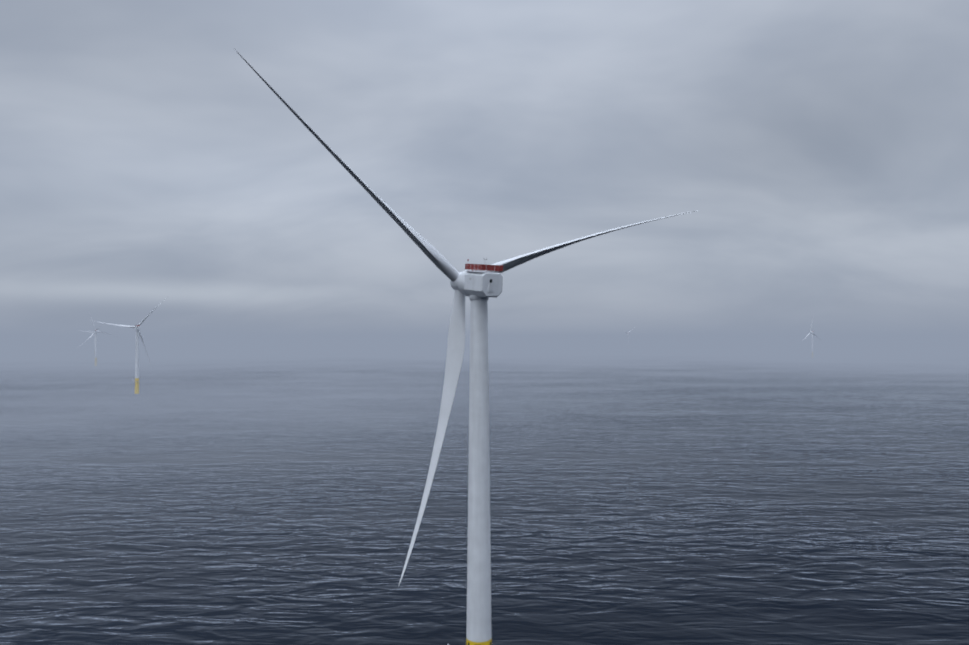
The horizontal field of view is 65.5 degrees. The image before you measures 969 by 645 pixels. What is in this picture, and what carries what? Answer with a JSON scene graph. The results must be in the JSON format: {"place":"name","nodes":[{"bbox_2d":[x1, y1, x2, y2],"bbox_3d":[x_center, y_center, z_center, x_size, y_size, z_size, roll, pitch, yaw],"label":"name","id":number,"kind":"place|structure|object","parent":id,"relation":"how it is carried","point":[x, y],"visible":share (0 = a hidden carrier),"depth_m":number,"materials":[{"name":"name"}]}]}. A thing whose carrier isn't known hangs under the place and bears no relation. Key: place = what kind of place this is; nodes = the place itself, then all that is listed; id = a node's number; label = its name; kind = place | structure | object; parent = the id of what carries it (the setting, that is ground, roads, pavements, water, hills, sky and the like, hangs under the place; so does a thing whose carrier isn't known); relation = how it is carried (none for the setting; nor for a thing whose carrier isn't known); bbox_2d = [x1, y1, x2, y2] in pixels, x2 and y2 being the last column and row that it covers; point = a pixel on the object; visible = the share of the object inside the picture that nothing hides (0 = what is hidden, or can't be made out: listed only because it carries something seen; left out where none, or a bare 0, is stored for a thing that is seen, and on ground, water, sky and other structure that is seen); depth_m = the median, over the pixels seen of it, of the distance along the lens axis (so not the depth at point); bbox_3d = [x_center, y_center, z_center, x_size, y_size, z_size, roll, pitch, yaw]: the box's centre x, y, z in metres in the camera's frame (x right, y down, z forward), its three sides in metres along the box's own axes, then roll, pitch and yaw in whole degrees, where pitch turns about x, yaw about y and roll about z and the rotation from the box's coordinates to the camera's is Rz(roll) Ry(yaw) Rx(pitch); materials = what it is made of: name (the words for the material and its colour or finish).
{"place":"outdoors","nodes":[
{"label":"outdoors","id":0,"kind":"place"},
{"bbox_2d":[0,336,968,644],"bbox_3d":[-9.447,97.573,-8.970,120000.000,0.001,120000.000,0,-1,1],"label":"sea","id":1,"kind":"structure","parent":0,"point":[644,490],"depth_m":471.41,"materials":[{"name":"liquid"}]},
{"bbox_2d":[80,318,118,365],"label":"wind turbine","id":2,"kind":"object","parent":1,"relation":"on","point":[95,332],"visible":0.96,"depth_m":2387.60,"materials":[{"name":"white paint"}]},
{"bbox_2d":[94,298,166,393],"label":"wind turbine","id":3,"kind":"object","parent":1,"relation":"on","point":[138,334],"visible":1,"depth_m":1260.04,"materials":[{"name":"white paint"}]},
{"bbox_2d":[236,51,699,644],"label":"wind turbine","id":4,"kind":"object","parent":1,"relation":"on","point":[478,285],"visible":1,"depth_m":178.01,"materials":[{"name":"white paint"}]},
{"bbox_2d":[802,319,816,357],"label":"wind turbine","id":5,"kind":"object","parent":1,"relation":"on","point":[812,332],"visible":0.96,"depth_m":3199.18,"materials":[{"name":"white paint"}]},
{"bbox_2d":[0,0,968,336],"label":"sky","id":6,"kind":"structure","parent":0,"point":[820,147],"materials":[{"name":"grey"}]}
]}

